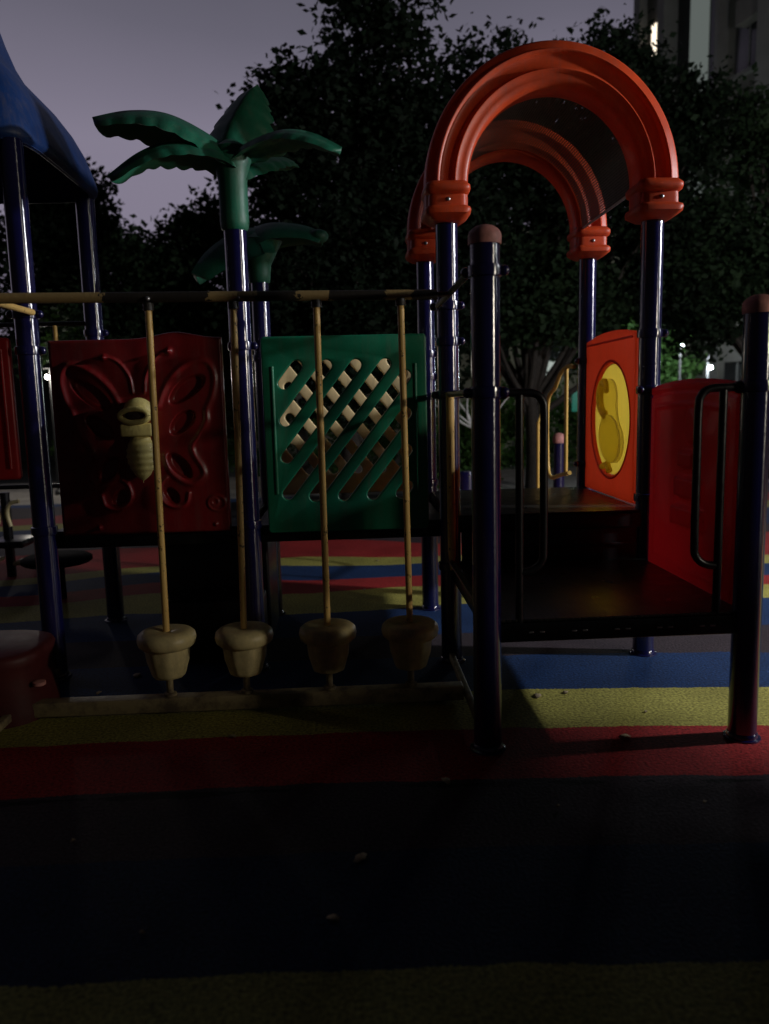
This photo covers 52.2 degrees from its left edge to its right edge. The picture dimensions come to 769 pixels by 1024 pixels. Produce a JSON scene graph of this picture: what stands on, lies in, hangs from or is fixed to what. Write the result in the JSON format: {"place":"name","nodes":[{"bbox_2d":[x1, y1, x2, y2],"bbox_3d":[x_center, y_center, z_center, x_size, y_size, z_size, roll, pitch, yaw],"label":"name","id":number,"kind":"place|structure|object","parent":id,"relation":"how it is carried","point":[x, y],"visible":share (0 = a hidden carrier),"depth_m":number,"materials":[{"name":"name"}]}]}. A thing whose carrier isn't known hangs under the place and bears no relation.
{"place":"outdoors","nodes":[
{"label":"outdoors","id":0,"kind":"place"},
{"bbox_2d":[1,335,54,461],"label":"building","id":1,"kind":"structure","parent":0,"point":[20,416],"depth_m":26.26,"materials":[{"name":"paint"}]},
{"bbox_2d":[0,438,576,483],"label":"terrain","id":2,"kind":"structure","parent":0,"point":[24,479],"depth_m":21.42,"materials":[{"name":"green plant"}]},
{"bbox_2d":[227,410,317,475],"bbox_3d":[-2.442,-1.458,16.467,2.469,2.059,1.434,-2,8,-3],"label":"shrub","id":3,"kind":"object","parent":2,"relation":"on","point":[231,453],"visible":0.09,"depth_m":16.26,"materials":[{"name":"green plant"}]},
{"bbox_2d":[315,400,400,473],"bbox_3d":[-0.680,-1.580,16.911,2.294,1.923,1.447,-2,8,-3],"label":"shrub","id":4,"kind":"object","parent":2,"relation":"on","point":[383,440],"visible":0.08,"depth_m":16.77,"materials":[{"name":"green plant"}]},
{"bbox_2d":[394,402,470,465],"bbox_3d":[1.131,-1.547,16.624,2.013,1.851,1.522,-5,9,-24],"label":"shrub","id":5,"kind":"object","parent":2,"relation":"on","point":[437,445],"visible":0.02,"depth_m":16.47,"materials":[{"name":"green plant"}]},
{"bbox_2d":[461,377,525,468],"bbox_3d":[2.435,-1.823,17.049,1.902,2.211,1.502,-2,8,-3],"label":"shrub","id":6,"kind":"object","parent":2,"relation":"on","point":[507,458],"visible":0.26,"depth_m":16.78,"materials":[{"name":"green plant"}]},
{"bbox_2d":[512,392,557,468],"bbox_3d":[3.466,-1.880,18.511,1.100,1.860,0.800,-2,8,-3],"label":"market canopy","id":7,"kind":"object","parent":2,"relation":"on","point":[556,395],"visible":0.09,"depth_m":18.11,"materials":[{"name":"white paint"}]},
{"bbox_2d":[524,379,577,467],"bbox_3d":[3.822,-1.795,16.740,2.015,2.175,1.472,1,9,17],"label":"shrub","id":8,"kind":"object","parent":2,"relation":"on","point":[572,428],"visible":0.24,"depth_m":16.41,"materials":[{"name":"green plant"}]},
{"bbox_2d":[568,318,715,383],"bbox_3d":[7.098,-3.869,22.111,4.316,4.613,2.379,-2,8,-3],"label":"broadleaf tree","id":9,"kind":"object","parent":2,"relation":"on","point":[671,372],"visible":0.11,"depth_m":21.58,"materials":[{"name":"green plant"}]},
{"bbox_2d":[678,344,683,379],"bbox_3d":[7.637,-3.083,20.239,0.200,2.945,0.348,-2,8,-3],"label":"street lamp","id":10,"kind":"object","parent":2,"relation":"on","point":[679,370],"visible":0.09,"depth_m":20.22,"materials":[{"name":"white metal"}]},
{"bbox_2d":[633,0,768,384],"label":"apartment building","id":11,"kind":"structure","parent":2,"relation":"on","point":[736,30],"depth_m":22.70,"materials":[{"name":"paint"}]},
{"bbox_2d":[651,23,656,53],"bbox_3d":[8.706,-15.024,25.288,0.070,1.300,0.250,-4,8,-15],"label":"lit window","id":12,"kind":"structure","parent":11,"relation":"in","point":[654,28],"depth_m":25.21,"materials":[{"name":"white glass"}]},
{"bbox_2d":[724,362,740,380],"bbox_3d":[10.191,-4.015,22.590,0.087,1.600,1.150,-4,8,-15],"label":"window","id":13,"kind":"structure","parent":11,"relation":"in","point":[732,370],"depth_m":22.76,"materials":[{"name":"grey glass"}]},
{"bbox_2d":[730,21,756,80],"bbox_3d":[9.937,-12.861,21.319,0.157,1.720,1.310,-4,8,-15],"label":"window","id":14,"kind":"structure","parent":11,"relation":"in","point":[745,57],"depth_m":21.51,"materials":[{"name":"grey glass"}]},
{"bbox_2d":[706,355,714,377],"bbox_3d":[7.963,-2.667,19.303,0.200,2.370,0.348,-2,8,-3],"label":"street lamp","id":15,"kind":"object","parent":2,"relation":"on","point":[710,367],"visible":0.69,"depth_m":19.23,"materials":[{"name":"grey paint"}]},
{"bbox_2d":[0,0,633,334],"label":"sky","id":16,"kind":"structure","parent":0,"point":[84,60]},
{"bbox_2d":[0,482,768,1023],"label":"ground","id":17,"kind":"structure","parent":0,"point":[626,880],"depth_m":2.68,"materials":[{"name":"rubber"}]},
{"bbox_2d":[0,492,33,576],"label":"exercise machine","id":18,"kind":"object","parent":17,"relation":"on","point":[10,542],"visible":0.79,"depth_m":6.88,"materials":[{"name":"black paint"}]},
{"bbox_2d":[0,630,59,728],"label":"step stool","id":19,"kind":"object","parent":17,"relation":"on","point":[28,678],"visible":0.95,"depth_m":3.72,"materials":[{"name":"red plastic"}]},
{"bbox_2d":[0,137,71,679],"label":"support post","id":20,"kind":"object","parent":17,"relation":"on","point":[29,351],"visible":0.91,"depth_m":4.09,"materials":[{"name":"blue metal"}]},
{"bbox_2d":[0,338,22,479],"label":"side panel","id":21,"kind":"object","parent":20,"relation":"attached to","point":[10,461],"visible":1,"depth_m":4.11,"materials":[{"name":"red plastic"}]},
{"bbox_2d":[0,34,97,203],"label":"tower roof","id":22,"kind":"structure","parent":20,"relation":"on","point":[57,168],"depth_m":4.44,"materials":[{"name":"blue plastic"}]},
{"bbox_2d":[47,332,231,535],"bbox_3d":[-1.294,-0.403,4.121,0.900,1.067,0.170,-2,8,-3],"label":"butterfly panel","id":23,"kind":"object","parent":20,"relation":"attached to","point":[101,409],"visible":1,"depth_m":4.17,"materials":[{"name":"red plastic"}]},
{"bbox_2d":[20,550,92,598],"bbox_3d":[-2.542,0.505,6.114,0.524,0.340,0.524,-2,8,-3],"label":"stepping disc","id":24,"kind":"object","parent":17,"relation":"on","point":[69,558],"visible":0.55,"depth_m":6.04,"materials":[{"name":"black rubber"}]},
{"bbox_2d":[75,191,127,622],"bbox_3d":[-1.904,-0.653,5.264,0.152,2.840,0.152,-8,10,-39],"label":"support post","id":25,"kind":"object","parent":17,"relation":"on","point":[88,254],"visible":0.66,"depth_m":5.12,"materials":[{"name":"blue metal"}]},
{"bbox_2d":[0,321,84,489],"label":"guard rail","id":26,"kind":"object","parent":25,"relation":"attached to","point":[55,338],"visible":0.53,"depth_m":5.16,"materials":[{"name":"yellow metal"}]},
{"bbox_2d":[165,542,278,658],"bbox_3d":[-1.038,0.475,4.925,0.660,0.660,0.790,-2,8,-3],"label":"step unit","id":27,"kind":"object","parent":17,"relation":"on","point":[203,591],"visible":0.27,"depth_m":4.75,"materials":[{"name":"black paint"}]},
{"bbox_2d":[0,276,473,731],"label":"bridge frame","id":28,"kind":"object","parent":17,"relation":"on","point":[459,689],"visible":0.86,"depth_m":3.75,"materials":[{"name":"paint"}]},
{"bbox_2d":[136,296,196,697],"bbox_3d":[-1.057,-0.040,3.657,0.278,1.871,0.278,-3,8,-14],"label":"hanging step","id":29,"kind":"object","parent":28,"relation":"hanging from","point":[165,646],"visible":1,"depth_m":3.66,"materials":[{"name":"yellow paint"}]},
{"bbox_2d":[215,296,272,693],"bbox_3d":[-0.689,-0.052,3.674,0.278,1.871,0.278,2,9,24],"label":"hanging step","id":30,"kind":"object","parent":28,"relation":"hanging from","point":[243,642],"visible":1,"depth_m":3.68,"materials":[{"name":"yellow paint"}]},
{"bbox_2d":[299,299,355,690],"bbox_3d":[-0.290,-0.064,3.692,0.278,1.871,0.278,-6,9,-27],"label":"hanging step","id":31,"kind":"object","parent":28,"relation":"hanging from","point":[327,639],"visible":0.99,"depth_m":3.69,"materials":[{"name":"yellow paint"}]},
{"bbox_2d":[381,298,438,687],"bbox_3d":[0.107,-0.077,3.709,0.278,1.871,0.278,0,8,11],"label":"hanging step","id":32,"kind":"object","parent":28,"relation":"hanging from","point":[409,636],"visible":0.98,"depth_m":3.71,"materials":[{"name":"yellow paint"}]},
{"bbox_2d":[224,229,269,671],"bbox_3d":[-0.746,-0.321,4.225,0.151,2.420,0.151,-6,9,-31],"label":"support post","id":33,"kind":"object","parent":17,"relation":"on","point":[236,259],"visible":0.64,"depth_m":4.16,"materials":[{"name":"blue metal"}]},
{"bbox_2d":[92,84,341,231],"bbox_3d":[-0.824,-1.852,4.061,1.207,0.790,0.761,-2,8,-3],"label":"palm topper","id":34,"kind":"object","parent":33,"relation":"attached to","point":[238,146],"visible":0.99,"depth_m":3.94,"materials":[{"name":"green plastic"}]},
{"bbox_2d":[260,333,428,532],"bbox_3d":[-0.206,-0.419,4.234,0.875,1.048,0.059,-2,8,-3],"label":"lattice panel","id":35,"kind":"object","parent":33,"relation":"attached to","point":[357,509],"visible":0.94,"depth_m":4.21,"materials":[{"name":"green plastic"}]},
{"bbox_2d":[251,282,285,615],"bbox_3d":[-0.800,-0.430,5.350,0.152,2.320,0.152,-2,8,-3],"label":"support post","id":36,"kind":"object","parent":17,"relation":"on","point":[261,318],"visible":0.34,"depth_m":5.24,"materials":[{"name":"blue metal"}]},
{"bbox_2d":[57,501,265,548],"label":"deck","id":37,"kind":"structure","parent":36,"relation":"attached to","point":[148,539],"depth_m":4.33,"materials":[{"name":"black paint"}]},
{"bbox_2d":[191,222,327,284],"bbox_3d":[-0.833,-1.691,5.140,0.883,0.403,0.437,-4,9,-19],"label":"leaf topper","id":38,"kind":"object","parent":36,"relation":"attached to","point":[266,242],"visible":0.87,"depth_m":5.04,"materials":[{"name":"green plastic"}]},
{"bbox_2d":[326,914,339,920],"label":"fallen leaf","id":39,"kind":"object","parent":17,"relation":"on","point":[334,917],"visible":1,"depth_m":2.25,"materials":[{"name":"brown plant"}]},
{"bbox_2d":[353,852,366,862],"bbox_3d":[-0.077,1.119,2.542,0.039,0.008,0.061,3,9,28],"label":"fallen leaf","id":40,"kind":"object","parent":17,"relation":"on","point":[359,857],"visible":1,"depth_m":2.54,"materials":[{"name":"brown plant"}]},
{"bbox_2d":[201,0,537,498],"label":"broadleaf tree","id":41,"kind":"object","parent":17,"relation":"on","point":[356,209],"visible":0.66,"depth_m":10.41,"materials":[{"name":"green plant"}]},
{"bbox_2d":[416,261,440,610],"bbox_3d":[0.294,-0.514,5.392,0.187,2.420,0.152,-2,8,-3],"label":"support post","id":42,"kind":"object","parent":17,"relation":"on","point":[426,327],"visible":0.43,"depth_m":5.33,"materials":[{"name":"blue metal"}]},
{"bbox_2d":[278,359,412,494],"bbox_3d":[-0.258,-0.630,5.348,0.955,1.000,0.050,-2,8,-3],"label":"lattice panel","id":43,"kind":"object","parent":42,"relation":"attached to","point":[297,481],"visible":0.28,"depth_m":5.34,"materials":[{"name":"beige plastic"}]},
{"bbox_2d":[261,497,439,541],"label":"deck","id":44,"kind":"structure","parent":42,"relation":"attached to","point":[430,530],"depth_m":4.38,"materials":[{"name":"black paint"}]},
{"bbox_2d":[441,777,450,783],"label":"fallen leaf","id":45,"kind":"object","parent":17,"relation":"on","point":[446,780],"visible":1,"depth_m":3.04,"materials":[{"name":"brown plant"}]},
{"bbox_2d":[429,222,464,664],"bbox_3d":[0.344,-0.355,4.271,0.170,2.420,0.152,-5,9,-24],"label":"support post","id":46,"kind":"object","parent":17,"relation":"on","point":[449,341],"visible":0.87,"depth_m":4.21,"materials":[{"name":"blue metal"}]},
{"bbox_2d":[431,487,640,532],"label":"deck","id":47,"kind":"structure","parent":46,"relation":"attached to","point":[574,508],"depth_m":4.39,"materials":[{"name":"black paint"}]},
{"bbox_2d":[405,40,683,263],"bbox_3d":[0.835,-2.037,4.632,1.351,0.878,1.406,-2,8,-3],"label":"arch canopy","id":48,"kind":"object","parent":46,"relation":"on","point":[471,133],"visible":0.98,"depth_m":4.03,"materials":[{"name":"orange plastic"}]},
{"bbox_2d":[461,527,636,564],"bbox_3d":[0.918,0.215,4.360,0.980,0.238,0.022,-2,8,-3],"label":"riser panel","id":49,"kind":"object","parent":46,"relation":"attached to","point":[582,544],"visible":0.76,"depth_m":4.36,"materials":[{"name":"black paint"}]},
{"bbox_2d":[454,559,736,642],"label":"deck","id":50,"kind":"structure","parent":46,"relation":"attached to","point":[596,599],"depth_m":3.45,"materials":[{"name":"black paint"}]},
{"bbox_2d":[460,470,471,489],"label":"newel post","id":51,"kind":"object","parent":17,"relation":"on","point":[465,479],"visible":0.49,"depth_m":9.00,"materials":[{"name":"blue metal"}]},
{"bbox_2d":[436,406,505,490],"bbox_3d":[1.044,-0.673,11.000,1.294,1.715,1.184,-2,8,-3],"label":"shrub","id":52,"kind":"object","parent":17,"relation":"on","point":[465,449],"visible":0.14,"depth_m":10.74,"materials":[{"name":"green plant"}]},
{"bbox_2d":[460,224,509,755],"bbox_3d":[0.404,-0.053,3.168,0.171,2.130,0.154,-5,9,-26],"label":"support post","id":53,"kind":"object","parent":17,"relation":"on","point":[485,270],"visible":1,"depth_m":3.12,"materials":[{"name":"blue metal"}]},
{"bbox_2d":[445,390,472,599],"bbox_3d":[0.371,-0.101,3.735,0.043,0.948,1.000,-2,8,-3],"label":"guard rail","id":54,"kind":"object","parent":53,"relation":"attached to","point":[450,452],"visible":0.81,"depth_m":4.11,"materials":[{"name":"black metal"}]},
{"bbox_2d":[500,386,547,622],"bbox_3d":[0.561,0.015,3.190,0.208,1.043,0.052,-2,8,-3],"label":"handrail","id":55,"kind":"object","parent":53,"relation":"attached to","point":[519,394],"visible":0.89,"depth_m":3.16,"materials":[{"name":"black metal"}]},
{"bbox_2d":[435,224,639,487],"bbox_3d":[2.234,-2.146,11.925,3.055,4.319,2.258,-2,8,-3],"label":"broadleaf tree","id":56,"kind":"object","parent":17,"relation":"on","point":[540,312],"visible":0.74,"depth_m":11.40,"materials":[{"name":"green plant"}]},
{"bbox_2d":[536,415,539,487],"bbox_3d":[1.593,-0.658,7.959,0.093,1.015,0.844,0,8,11],"label":"stair rail","id":57,"kind":"object","parent":17,"relation":"on","point":[538,454],"visible":0.28,"depth_m":7.57,"materials":[{"name":"yellow metal"}]},
{"bbox_2d":[553,433,563,486],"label":"newel post","id":58,"kind":"object","parent":17,"relation":"on","point":[558,452],"visible":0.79,"depth_m":8.56,"materials":[{"name":"blue metal"}]},
{"bbox_2d":[573,258,596,490],"bbox_3d":[1.396,-0.549,5.441,0.185,2.420,0.152,-2,8,-3],"label":"support post","id":59,"kind":"object","parent":17,"relation":"on","point":[587,304],"visible":0.43,"depth_m":5.31,"materials":[{"name":"metal"}]},
{"bbox_2d":[546,364,576,479],"bbox_3d":[1.308,-0.654,5.864,0.031,0.869,0.757,-2,8,-3],"label":"handrail","id":60,"kind":"object","parent":59,"relation":"attached to","point":[565,371],"visible":0.9,"depth_m":5.70,"materials":[{"name":"yellow metal"}]},
{"bbox_2d":[585,330,638,503],"bbox_3d":[1.397,-0.616,4.937,0.074,1.019,0.940,-2,8,-3],"label":"round window panel","id":61,"kind":"structure","parent":59,"relation":"attached to","point":[611,420],"depth_m":4.82,"materials":[{"name":"red plastic"}]},
{"bbox_2d":[629,219,668,656],"bbox_3d":[1.455,-0.392,4.335,0.176,2.420,0.173,-2,8,-3],"label":"support post","id":62,"kind":"object","parent":17,"relation":"on","point":[651,332],"visible":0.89,"depth_m":4.22,"materials":[{"name":"blue metal"}]},
{"bbox_2d":[648,378,739,604],"bbox_3d":[1.465,-0.145,3.808,0.064,0.990,0.950,-2,8,-3],"label":"side panel","id":63,"kind":"object","parent":62,"relation":"attached to","point":[672,423],"visible":0.85,"depth_m":3.78,"materials":[{"name":"red plastic"}]},
{"bbox_2d":[723,294,768,743],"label":"support post","id":64,"kind":"object","parent":17,"relation":"on","point":[750,525],"visible":0.9,"depth_m":3.20,"materials":[{"name":"metal"}]},
{"bbox_2d":[690,381,743,615],"bbox_3d":[1.364,-0.011,3.226,0.208,1.043,0.052,-2,8,-3],"label":"handrail","id":65,"kind":"object","parent":64,"relation":"attached to","point":[715,564],"visible":0.99,"depth_m":3.19,"materials":[{"name":"metal"}]},
{"bbox_2d":[0,467,768,505],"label":"path","id":66,"kind":"structure","parent":0,"point":[507,482],"depth_m":13.71,"materials":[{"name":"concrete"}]},
{"bbox_2d":[42,362,59,494],"bbox_3d":[-5.597,-1.401,13.251,0.200,2.245,0.348,-2,8,-3],"label":"street lamp","id":67,"kind":"object","parent":66,"relation":"on","point":[47,366],"visible":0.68,"depth_m":13.30,"materials":[{"name":"white metal"}]},
{"bbox_2d":[0,156,142,381],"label":"broadleaf tree","id":68,"kind":"object","parent":66,"relation":"on","point":[55,245],"visible":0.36,"depth_m":13.62,"materials":[{"name":"green plant"}]},
{"bbox_2d":[39,184,294,426],"bbox_3d":[-3.473,-2.548,12.627,4.207,5.202,2.998,-2,8,-3],"label":"broadleaf tree","id":69,"kind":"object","parent":66,"relation":"on","point":[188,237],"visible":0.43,"depth_m":11.95,"materials":[{"name":"green plant"}]},
{"bbox_2d":[200,273,470,473],"bbox_3d":[-1.398,-2.656,15.238,6.861,4.578,2.883,-2,8,-3],"label":"broadleaf tree","id":70,"kind":"object","parent":66,"relation":"on","point":[306,465],"visible":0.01,"depth_m":15.09,"materials":[{"name":"green plant"}]},
{"bbox_2d":[572,391,576,411],"bbox_3d":[3.487,-1.303,14.144,0.235,1.950,0.030,-2,8,-3],"label":"banner","id":71,"kind":"object","parent":66,"relation":"on","point":[574,402],"visible":0.22,"depth_m":14.04,"materials":[{"name":"metal"}]},
{"bbox_2d":[406,3,757,487],"bbox_3d":[2.826,-3.852,12.404,6.270,7.535,3.314,-2,8,-3],"label":"broadleaf tree","id":72,"kind":"object","parent":66,"relation":"on","point":[536,195],"visible":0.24,"depth_m":11.71,"materials":[{"name":"green plant"}]},
{"bbox_2d":[602,67,768,478],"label":"broadleaf tree","id":73,"kind":"object","parent":66,"relation":"on","point":[745,273],"visible":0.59,"depth_m":11.92,"materials":[{"name":"green plant"}]},
{"bbox_2d":[222,226,624,457],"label":"building","id":74,"kind":"structure","parent":0,"point":[554,354],"depth_m":25.80,"materials":[{"name":"beige paint"}]},
{"bbox_2d":[470,335,508,374],"bbox_3d":[3.437,-5.344,25.648,1.500,1.700,0.130,-2,8,-3],"label":"window","id":75,"kind":"structure","parent":74,"relation":"in","point":[506,335],"depth_m":25.69,"materials":[{"name":"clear glass"}]},
{"bbox_2d":[547,361,557,388],"bbox_3d":[5.407,-4.514,25.858,0.600,0.900,0.080,-2,8,-3],"label":"lit window","id":76,"kind":"structure","parent":74,"relation":"in","point":[550,363],"depth_m":25.78,"materials":[{"name":"white glass"}]},
{"bbox_2d":[546,341,577,373],"bbox_3d":[5.734,-5.416,25.751,1.500,1.700,0.130,-2,8,-3],"label":"window","id":77,"kind":"structure","parent":74,"relation":"in","point":[554,354],"depth_m":25.78,"materials":[{"name":"grey glass"}]},
{"bbox_2d":[436,398,506,427],"bbox_3d":[1.175,-0.706,10.488,1.067,1.919,0.149,-2,8,-3],"label":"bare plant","id":78,"kind":"object","parent":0,"point":[468,418],"visible":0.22,"depth_m":10.39,"materials":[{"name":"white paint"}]}
]}

